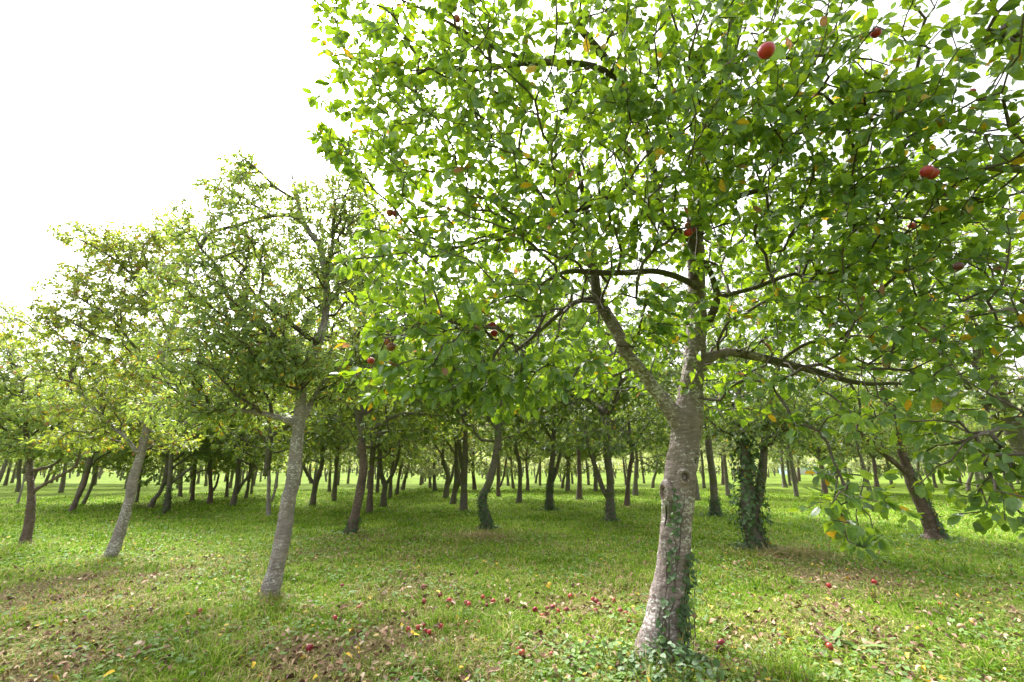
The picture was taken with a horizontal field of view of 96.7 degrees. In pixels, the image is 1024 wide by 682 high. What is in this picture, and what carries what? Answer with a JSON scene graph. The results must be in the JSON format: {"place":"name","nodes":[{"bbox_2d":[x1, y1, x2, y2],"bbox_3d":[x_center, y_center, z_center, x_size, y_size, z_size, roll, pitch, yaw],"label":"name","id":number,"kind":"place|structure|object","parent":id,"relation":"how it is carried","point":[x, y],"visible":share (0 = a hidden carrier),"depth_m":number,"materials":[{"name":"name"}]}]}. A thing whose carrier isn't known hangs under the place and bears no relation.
{"place":"outdoors","nodes":[
{"label":"outdoors","id":0,"kind":"place"},
{"bbox_2d":[0,468,1023,681],"bbox_3d":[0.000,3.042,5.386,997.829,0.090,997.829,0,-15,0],"label":"ground","id":1,"kind":"structure","parent":0,"point":[108,485],"depth_m":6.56,"materials":[{"name":"plant"}]},
{"bbox_2d":[0,454,24,485],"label":"apple tree","id":2,"kind":"object","parent":1,"relation":"on","point":[6,480],"depth_m":37.09,"materials":[{"name":"plant"}]},
{"bbox_2d":[0,433,29,491],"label":"apple tree","id":3,"kind":"object","parent":1,"relation":"on","point":[18,478],"depth_m":27.66,"materials":[{"name":"plant"}]},
{"bbox_2d":[0,377,50,482],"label":"apple tree","id":4,"kind":"object","parent":1,"relation":"on","point":[3,468],"visible":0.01,"depth_m":23.25,"materials":[{"name":"green plant"}]},
{"bbox_2d":[0,539,58,553],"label":"grass tuft","id":5,"kind":"object","parent":1,"relation":"on","point":[18,545],"visible":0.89,"depth_m":8.65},
{"bbox_2d":[0,386,80,502],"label":"apple tree","id":6,"kind":"object","parent":1,"relation":"on","point":[23,471],"visible":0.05,"depth_m":19.39,"materials":[{"name":"green plant"}]},
{"bbox_2d":[0,300,103,544],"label":"apple tree","id":7,"kind":"object","parent":1,"relation":"on","point":[24,420],"visible":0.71,"depth_m":9.54,"materials":[{"name":"green plant"}]},
{"bbox_2d":[37,430,87,492],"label":"apple tree","id":8,"kind":"object","parent":1,"relation":"on","point":[62,485],"visible":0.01,"depth_m":26.96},
{"bbox_2d":[12,324,176,511],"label":"apple tree","id":9,"kind":"object","parent":1,"relation":"on","point":[89,463],"visible":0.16,"depth_m":16.39,"materials":[{"name":"green plant"}]},
{"bbox_2d":[48,361,161,503],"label":"apple tree","id":10,"kind":"object","parent":1,"relation":"on","point":[118,467],"visible":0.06,"depth_m":18.89,"materials":[{"name":"green plant"}]},
{"bbox_2d":[0,205,213,557],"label":"apple tree","id":11,"kind":"object","parent":1,"relation":"on","point":[98,316],"visible":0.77,"depth_m":8.57,"materials":[{"name":"green plant"}]},
{"bbox_2d":[76,552,144,566],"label":"grass tuft","id":12,"kind":"object","parent":1,"relation":"on","point":[102,558],"visible":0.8,"depth_m":7.42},
{"bbox_2d":[100,429,176,501],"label":"apple tree","id":13,"kind":"object","parent":1,"relation":"on","point":[139,483],"visible":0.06,"depth_m":19.88,"materials":[{"name":"green plant"}]},
{"bbox_2d":[89,310,255,512],"bbox_3d":[-11.553,2.409,16.035,5.093,7.001,5.000,0,-15,0],"label":"apple tree","id":14,"kind":"object","parent":1,"relation":"on","point":[170,480],"visible":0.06,"depth_m":15.31,"materials":[{"name":"green plant"}]},
{"bbox_2d":[152,485,174,513],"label":"climbing ivy","id":15,"kind":"object","parent":14,"relation":"attached to","point":[166,499],"visible":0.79,"depth_m":15.07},
{"bbox_2d":[115,380,232,507],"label":"apple tree","id":16,"kind":"object","parent":1,"relation":"on","point":[152,502],"visible":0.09,"depth_m":17.69,"materials":[{"name":"green plant"}]},
{"bbox_2d":[149,434,200,496],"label":"apple tree","id":17,"kind":"object","parent":1,"relation":"on","point":[180,491],"visible":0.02,"depth_m":23.41,"materials":[{"name":"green plant"}]},
{"bbox_2d":[146,431,236,500],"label":"apple tree","id":18,"kind":"object","parent":1,"relation":"on","point":[192,496],"visible":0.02,"depth_m":20.64,"materials":[{"name":"green plant"}]},
{"bbox_2d":[162,628,235,659],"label":"grass tuft","id":19,"kind":"object","parent":1,"relation":"on","point":[201,642],"visible":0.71,"depth_m":3.90,"materials":[{"name":"plant"}]},
{"bbox_2d":[120,361,283,503],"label":"apple tree","id":20,"kind":"object","parent":1,"relation":"on","point":[211,490],"visible":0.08,"depth_m":19.07,"materials":[{"name":"green plant"}]},
{"bbox_2d":[186,426,253,497],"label":"apple tree","id":21,"kind":"object","parent":1,"relation":"on","point":[226,480],"visible":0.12,"depth_m":22.46,"materials":[{"name":"green plant"}]},
{"bbox_2d":[184,364,290,505],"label":"apple tree","id":22,"kind":"object","parent":1,"relation":"on","point":[237,487],"visible":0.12,"depth_m":17.88,"materials":[{"name":"green plant"}]},
{"bbox_2d":[200,400,293,498],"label":"apple tree","id":23,"kind":"object","parent":1,"relation":"on","point":[255,462],"visible":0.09,"depth_m":22.05,"materials":[{"name":"green plant"}]},
{"bbox_2d":[121,145,416,598],"bbox_3d":[-3.301,0.171,6.601,3.763,6.418,3.206,0,-15,0],"label":"apple tree","id":24,"kind":"object","parent":1,"relation":"on","point":[207,411],"visible":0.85,"depth_m":6.04,"materials":[{"name":"green plant"}]},
{"bbox_2d":[187,319,355,515],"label":"apple tree","id":25,"kind":"object","parent":1,"relation":"on","point":[270,442],"visible":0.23,"depth_m":14.52,"materials":[{"name":"green plant"}]},
{"bbox_2d":[227,579,317,612],"bbox_3d":[-2.871,2.919,5.254,0.977,0.190,1.041,-5,-16,18],"label":"grass tuft","id":26,"kind":"object","parent":1,"relation":"on","point":[264,598],"visible":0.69,"depth_m":5.23,"materials":[{"name":"plant"}]},
{"bbox_2d":[257,378,368,505],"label":"apple tree","id":27,"kind":"object","parent":1,"relation":"on","point":[315,482],"visible":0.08,"depth_m":18.02,"materials":[{"name":"green plant"}]},
{"bbox_2d":[307,420,357,500],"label":"apple tree","id":28,"kind":"object","parent":1,"relation":"on","point":[334,495],"visible":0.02,"depth_m":20.62,"materials":[{"name":"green plant"}]},
{"bbox_2d":[303,437,367,490],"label":"apple tree","id":29,"kind":"object","parent":1,"relation":"on","point":[346,461],"visible":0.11,"depth_m":27.59,"materials":[{"name":"green plant"}]},
{"bbox_2d":[325,439,355,496],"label":"apple tree","id":30,"kind":"object","parent":1,"relation":"on","point":[347,450],"visible":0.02,"depth_m":23.80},
{"bbox_2d":[255,251,456,533],"bbox_3d":[-3.796,1.113,11.699,5.446,7.184,5.311,-5,-16,18],"label":"apple tree","id":31,"kind":"object","parent":1,"relation":"on","point":[361,420],"visible":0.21,"depth_m":11.28,"materials":[{"name":"green plant"}]},
{"bbox_2d":[331,516,370,533],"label":"climbing ivy","id":32,"kind":"object","parent":31,"relation":"attached to","point":[347,528],"visible":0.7,"depth_m":10.52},
{"bbox_2d":[308,319,443,506],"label":"apple tree","id":33,"kind":"object","parent":1,"relation":"on","point":[385,483],"visible":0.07,"depth_m":18.17,"materials":[{"name":"green plant"}]},
{"bbox_2d":[353,444,404,491],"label":"apple tree","id":34,"kind":"object","parent":1,"relation":"on","point":[377,484],"visible":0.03,"depth_m":27.36,"materials":[{"name":"green plant"}]},
{"bbox_2d":[307,335,452,512],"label":"apple tree","id":35,"kind":"object","parent":1,"relation":"on","point":[381,440],"visible":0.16,"depth_m":15.15,"materials":[{"name":"green plant"}]},
{"bbox_2d":[366,431,428,497],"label":"apple tree","id":36,"kind":"object","parent":1,"relation":"on","point":[386,469],"visible":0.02,"depth_m":22.99,"materials":[{"name":"green plant"}]},
{"bbox_2d":[366,438,445,494],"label":"apple tree","id":37,"kind":"object","parent":1,"relation":"on","point":[414,466],"visible":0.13,"depth_m":25.50,"materials":[{"name":"plant"}]},
{"bbox_2d":[400,443,432,489],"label":"apple tree","id":38,"kind":"object","parent":1,"relation":"on","point":[403,485],"visible":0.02,"depth_m":30.10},
{"bbox_2d":[411,441,453,487],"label":"apple tree","id":39,"kind":"object","parent":1,"relation":"on","point":[429,479],"visible":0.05,"depth_m":33.60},
{"bbox_2d":[405,436,470,490],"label":"apple tree","id":40,"kind":"object","parent":1,"relation":"on","point":[434,476],"visible":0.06,"depth_m":28.85,"materials":[{"name":"plant"}]},
{"bbox_2d":[419,601,468,627],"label":"grass tuft","id":41,"kind":"object","parent":1,"relation":"on","point":[438,619],"visible":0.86,"depth_m":4.56,"materials":[{"name":"plant"}]},
{"bbox_2d":[420,413,474,497],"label":"apple tree","id":42,"kind":"object","parent":1,"relation":"on","point":[449,479],"visible":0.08,"depth_m":22.65,"materials":[{"name":"green plant"}]},
{"bbox_2d":[423,378,492,504],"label":"apple tree","id":43,"kind":"object","parent":1,"relation":"on","point":[456,483],"visible":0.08,"depth_m":18.87,"materials":[{"name":"green plant"}]},
{"bbox_2d":[440,415,491,489],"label":"apple tree","id":44,"kind":"object","parent":1,"relation":"on","point":[473,459],"visible":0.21,"depth_m":29.90,"materials":[{"name":"green plant"}]},
{"bbox_2d":[420,322,512,511],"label":"apple tree","id":45,"kind":"object","parent":1,"relation":"on","point":[463,460],"visible":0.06,"depth_m":16.20,"materials":[{"name":"green plant"}]},
{"bbox_2d":[426,524,522,543],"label":"grass tuft","id":46,"kind":"object","parent":1,"relation":"on","point":[477,533],"visible":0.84,"depth_m":9.93,"materials":[{"name":"green plant"}]},
{"bbox_2d":[391,255,589,527],"bbox_3d":[-0.452,1.165,12.064,5.497,7.306,5.434,0,-15,0],"label":"apple tree","id":47,"kind":"object","parent":1,"relation":"on","point":[499,427],"visible":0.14,"depth_m":11.71,"materials":[{"name":"green plant"}]},
{"bbox_2d":[473,487,501,530],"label":"climbing ivy","id":48,"kind":"object","parent":47,"relation":"attached to","point":[481,517],"visible":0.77,"depth_m":11.23,"materials":[{"name":"plant"}]},
{"bbox_2d":[468,413,532,496],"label":"apple tree","id":49,"kind":"object","parent":1,"relation":"on","point":[498,486],"visible":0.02,"depth_m":23.49,"materials":[{"name":"green plant"}]},
{"bbox_2d":[0,439,1017,482],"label":"orchard","id":50,"kind":"object","parent":1,"relation":"on","point":[618,463],"visible":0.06,"depth_m":60.80,"materials":[{"name":"green plant"}]},
{"bbox_2d":[0,507,1023,681],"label":"ground cover","id":51,"kind":"object","parent":1,"relation":"on","point":[567,661],"visible":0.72,"depth_m":4.56,"materials":[{"name":"plant"}]},
{"bbox_2d":[5,453,1018,472],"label":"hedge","id":52,"kind":"object","parent":1,"relation":"on","point":[705,469],"visible":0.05,"depth_m":115.80,"materials":[{"name":"green plant"}]},
{"bbox_2d":[0,522,1023,681],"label":"fallen leaves","id":53,"kind":"object","parent":1,"relation":"on","point":[409,634],"depth_m":4.23,"materials":[{"name":"plant"}]},
{"bbox_2d":[474,343,550,502],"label":"apple tree","id":54,"kind":"object","parent":1,"relation":"on","point":[514,448],"visible":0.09,"depth_m":20.11,"materials":[{"name":"green plant"}]},
{"bbox_2d":[484,430,540,488],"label":"apple tree","id":55,"kind":"object","parent":1,"relation":"on","point":[512,478],"visible":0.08,"depth_m":31.77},
{"bbox_2d":[484,412,564,490],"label":"apple tree","id":56,"kind":"object","parent":1,"relation":"on","point":[524,457],"visible":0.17,"depth_m":28.89,"materials":[{"name":"green plant"}]},
{"bbox_2d":[523,424,563,485],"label":"apple tree","id":57,"kind":"object","parent":1,"relation":"on","point":[539,483],"visible":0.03,"depth_m":36.91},
{"bbox_2d":[487,325,616,509],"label":"apple tree","id":58,"kind":"object","parent":1,"relation":"on","point":[544,430],"visible":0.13,"depth_m":16.91,"materials":[{"name":"green plant"}]},
{"bbox_2d":[538,467,559,510],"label":"climbing ivy","id":59,"kind":"object","parent":58,"relation":"attached to","point":[547,505],"visible":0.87,"depth_m":16.45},
{"bbox_2d":[537,401,596,491],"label":"apple tree","id":60,"kind":"object","parent":1,"relation":"on","point":[567,484],"visible":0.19,"depth_m":28.75,"materials":[{"name":"green plant"}]},
{"bbox_2d":[550,341,623,499],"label":"apple tree","id":61,"kind":"object","parent":1,"relation":"on","point":[579,481],"visible":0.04,"depth_m":21.62,"materials":[{"name":"green plant"}]},
{"bbox_2d":[558,410,634,490],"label":"apple tree","id":62,"kind":"object","parent":1,"relation":"on","point":[595,487],"visible":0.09,"depth_m":28.91,"materials":[{"name":"green plant"}]},
{"bbox_2d":[509,237,686,520],"bbox_3d":[2.679,1.002,13.856,6.366,8.449,6.437,0,-15,0],"label":"apple tree","id":63,"kind":"object","parent":1,"relation":"on","point":[604,408],"visible":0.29,"depth_m":12.99,"materials":[{"name":"green plant"}]},
{"bbox_2d":[600,491,621,521],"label":"climbing ivy","id":64,"kind":"object","parent":63,"relation":"attached to","point":[610,507],"visible":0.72,"depth_m":12.81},
{"bbox_2d":[567,636,657,678],"bbox_3d":[0.795,2.484,3.633,0.749,0.236,0.732,0,-15,0],"label":"bramble","id":65,"kind":"object","parent":1,"relation":"on","point":[594,652],"visible":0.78,"depth_m":3.60,"materials":[{"name":"plant"}]},
{"bbox_2d":[565,340,677,505],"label":"apple tree","id":66,"kind":"object","parent":1,"relation":"on","point":[660,435],"visible":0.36,"depth_m":17.85,"materials":[{"name":"green plant"}]},
{"bbox_2d":[613,423,642,484],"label":"apple tree","id":67,"kind":"object","parent":1,"relation":"on","point":[624,470],"visible":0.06,"depth_m":37.60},
{"bbox_2d":[610,399,670,495],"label":"apple tree","id":68,"kind":"object","parent":1,"relation":"on","point":[635,480],"visible":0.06,"depth_m":24.43,"materials":[{"name":"green plant"}]},
{"bbox_2d":[639,421,667,487],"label":"apple tree","id":69,"kind":"object","parent":1,"relation":"on","point":[653,481],"visible":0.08,"depth_m":32.69,"materials":[{"name":"green plant"}]},
{"bbox_2d":[560,624,755,681],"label":"grass tuft","id":70,"kind":"object","parent":1,"relation":"on","point":[648,672],"visible":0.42,"depth_m":3.46,"materials":[{"name":"plant"}]},
{"bbox_2d":[302,0,1023,664],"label":"apple tree","id":71,"kind":"object","parent":1,"relation":"on","point":[836,198],"visible":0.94,"depth_m":3.37,"materials":[{"name":"green plant"}]},
{"bbox_2d":[649,488,684,661],"bbox_3d":[1.290,1.911,3.798,0.443,1.310,0.147,6,-16,-20],"label":"climbing ivy","id":72,"kind":"object","parent":71,"relation":"attached to","point":[666,613],"visible":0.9,"depth_m":3.80,"materials":[{"name":"plant"}]},
{"bbox_2d":[670,552,699,661],"bbox_3d":[1.418,2.186,3.727,0.386,0.815,0.131,11,-19,-36],"label":"climbing ivy","id":73,"kind":"object","parent":71,"relation":"attached to","point":[683,613],"visible":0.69,"depth_m":3.73,"materials":[{"name":"plant"}]},
{"bbox_2d":[757,38,774,59],"bbox_3d":[1.034,-1.191,1.853,0.065,0.077,0.064,-5,-2,-23],"label":"apple","id":74,"kind":"object","parent":71,"relation":"hanging from","point":[766,50],"visible":1,"depth_m":1.83,"materials":[{"name":"food"}]},
{"bbox_2d":[919,163,934,177],"bbox_3d":[2.254,-0.929,2.471,0.064,0.077,0.065,8,-10,-6],"label":"apple","id":75,"kind":"object","parent":71,"relation":"hanging from","point":[927,171],"visible":1,"depth_m":2.45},
{"bbox_2d":[615,635,727,681],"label":"bramble","id":76,"kind":"object","parent":1,"relation":"on","point":[685,653],"visible":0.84,"depth_m":3.37,"materials":[{"name":"plant"}]},
{"bbox_2d":[594,601,753,681],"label":"grass stalks","id":77,"kind":"object","parent":1,"relation":"on","point":[670,650],"depth_m":3.47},
{"bbox_2d":[648,372,729,499],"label":"apple tree","id":78,"kind":"object","parent":1,"relation":"on","point":[697,495],"visible":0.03,"depth_m":21.00,"materials":[{"name":"green plant"}]},
{"bbox_2d":[685,549,703,641],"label":"climbing ivy","id":79,"kind":"object","parent":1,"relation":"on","point":[691,604],"visible":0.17,"depth_m":4.14,"materials":[{"name":"plant"}]},
{"bbox_2d":[664,422,735,487],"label":"apple tree","id":80,"kind":"object","parent":1,"relation":"on","point":[703,472],"visible":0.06,"depth_m":32.71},
{"bbox_2d":[634,300,789,516],"bbox_3d":[6.409,2.068,15.129,4.829,7.127,4.878,0,-15,0],"label":"apple tree","id":81,"kind":"object","parent":1,"relation":"on","point":[712,472],"visible":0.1,"depth_m":14.48,"materials":[{"name":"green plant"}]},
{"bbox_2d":[695,496,734,517],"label":"climbing ivy","id":82,"kind":"object","parent":81,"relation":"attached to","point":[711,512],"visible":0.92,"depth_m":14.13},
{"bbox_2d":[713,450,737,484],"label":"apple tree","id":83,"kind":"object","parent":1,"relation":"on","point":[722,471],"visible":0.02,"depth_m":39.46,"materials":[{"name":"green plant"}]},
{"bbox_2d":[700,401,754,495],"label":"apple tree","id":84,"kind":"object","parent":1,"relation":"on","point":[726,478],"visible":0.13,"depth_m":23.80,"materials":[{"name":"plant"}]},
{"bbox_2d":[641,239,858,550],"bbox_3d":[4.708,1.029,9.401,4.026,6.252,3.094,0,-15,0],"label":"apple tree","id":85,"kind":"object","parent":1,"relation":"on","point":[764,427],"visible":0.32,"depth_m":8.87,"materials":[{"name":"green plant"}]},
{"bbox_2d":[727,426,773,526],"bbox_3d":[4.559,2.619,8.925,0.788,1.923,0.810,0,-15,0],"label":"climbing ivy","id":86,"kind":"object","parent":85,"relation":"attached to","point":[733,502],"visible":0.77,"depth_m":8.72,"materials":[{"name":"plant"}]},
{"bbox_2d":[728,435,785,551],"bbox_3d":[4.595,2.903,8.838,1.033,2.142,1.131,-8,-17,28],"label":"climbing ivy","id":87,"kind":"object","parent":85,"relation":"attached to","point":[761,528],"visible":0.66,"depth_m":8.66,"materials":[{"name":"plant"}]},
{"bbox_2d":[753,386,787,487],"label":"apple tree","id":88,"kind":"object","parent":1,"relation":"on","point":[784,483],"depth_m":33.61,"materials":[{"name":"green plant"}]},
{"bbox_2d":[754,420,813,485],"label":"apple tree","id":89,"kind":"object","parent":1,"relation":"on","point":[788,471],"visible":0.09,"depth_m":37.15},
{"bbox_2d":[739,367,830,496],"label":"apple tree","id":90,"kind":"object","parent":1,"relation":"on","point":[776,455],"visible":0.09,"depth_m":23.22,"materials":[{"name":"green plant"}]},
{"bbox_2d":[738,640,839,681],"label":"grass tuft","id":91,"kind":"object","parent":1,"relation":"on","point":[788,665],"visible":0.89,"depth_m":3.35,"materials":[{"name":"plant"}]},
{"bbox_2d":[767,447,810,482],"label":"apple tree","id":92,"kind":"object","parent":1,"relation":"on","point":[770,464],"visible":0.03,"depth_m":41.79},
{"bbox_2d":[718,537,883,574],"bbox_3d":[4.781,3.617,7.750,2.808,0.534,2.482,0,-15,0],"label":"grass tuft","id":93,"kind":"object","parent":1,"relation":"on","point":[803,551],"visible":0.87,"depth_m":7.69,"materials":[{"name":"green plant"}]},
{"bbox_2d":[771,392,852,493],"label":"apple tree","id":94,"kind":"object","parent":1,"relation":"on","point":[817,455],"visible":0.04,"depth_m":26.12,"materials":[{"name":"green plant"}]},
{"bbox_2d":[810,624,843,641],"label":"dock plant","id":95,"kind":"object","parent":1,"relation":"on","point":[836,633],"visible":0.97,"depth_m":4.01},
{"bbox_2d":[807,375,899,490],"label":"apple tree","id":96,"kind":"object","parent":1,"relation":"on","point":[854,452],"visible":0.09,"depth_m":24.06,"materials":[{"name":"green plant"}]},
{"bbox_2d":[829,638,890,655],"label":"dock plant","id":97,"kind":"object","parent":1,"relation":"on","point":[850,643],"visible":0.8,"depth_m":3.85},
{"bbox_2d":[761,233,970,540],"bbox_3d":[8.164,0.819,10.556,4.435,7.240,3.485,0,-15,0],"label":"apple tree","id":98,"kind":"object","parent":1,"relation":"on","point":[928,522],"visible":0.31,"depth_m":9.89,"materials":[{"name":"green plant"}]},
{"bbox_2d":[903,457,975,543],"bbox_3d":[9.011,3.389,9.820,1.301,1.742,1.360,0,-15,0],"label":"climbing ivy","id":99,"kind":"object","parent":98,"relation":"attached to","point":[943,531],"visible":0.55,"depth_m":9.60,"materials":[{"name":"plant"}]},
{"bbox_2d":[851,450,896,467],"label":"apple tree","id":100,"kind":"object","parent":1,"relation":"on","point":[869,462],"visible":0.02,"depth_m":38.93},
{"bbox_2d":[821,376,930,486],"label":"apple tree","id":101,"kind":"object","parent":1,"relation":"on","point":[876,472],"visible":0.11,"depth_m":25.82,"materials":[{"name":"green plant"}]},
{"bbox_2d":[893,426,961,487],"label":"apple tree","id":102,"kind":"object","parent":1,"relation":"on","point":[934,480],"visible":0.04,"depth_m":32.95,"materials":[{"name":"green plant"}]},
{"bbox_2d":[850,162,1023,456],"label":"apple tree","id":103,"kind":"object","parent":1,"relation":"on","point":[1016,442],"visible":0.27,"depth_m":6.78,"materials":[{"name":"green plant"}]},
{"bbox_2d":[893,0,1023,540],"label":"apple tree","id":104,"kind":"object","parent":1,"relation":"on","point":[1011,22],"visible":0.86,"depth_m":2.53,"materials":[{"name":"green plant"}]},
{"bbox_2d":[952,260,964,270],"bbox_3d":[2.423,-0.412,2.471,0.050,0.059,0.049,13,-9,-14],"label":"apple","id":105,"kind":"object","parent":104,"relation":"hanging from","point":[958,266],"visible":1,"depth_m":2.46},
{"bbox_2d":[931,398,1000,493],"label":"apple tree","id":106,"kind":"object","parent":1,"relation":"on","point":[976,474],"visible":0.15,"depth_m":24.84,"materials":[{"name":"green plant"}]},
{"bbox_2d":[934,396,1015,490],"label":"apple tree","id":107,"kind":"object","parent":1,"relation":"on","point":[969,479],"visible":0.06,"depth_m":28.12,"materials":[{"name":"green plant"}]},
{"bbox_2d":[961,393,1020,489],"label":"apple tree","id":108,"kind":"object","parent":1,"relation":"on","point":[1009,484],"visible":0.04,"depth_m":28.58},
{"bbox_2d":[0,0,1023,467],"label":"sky","id":109,"kind":"structure","parent":0,"point":[113,110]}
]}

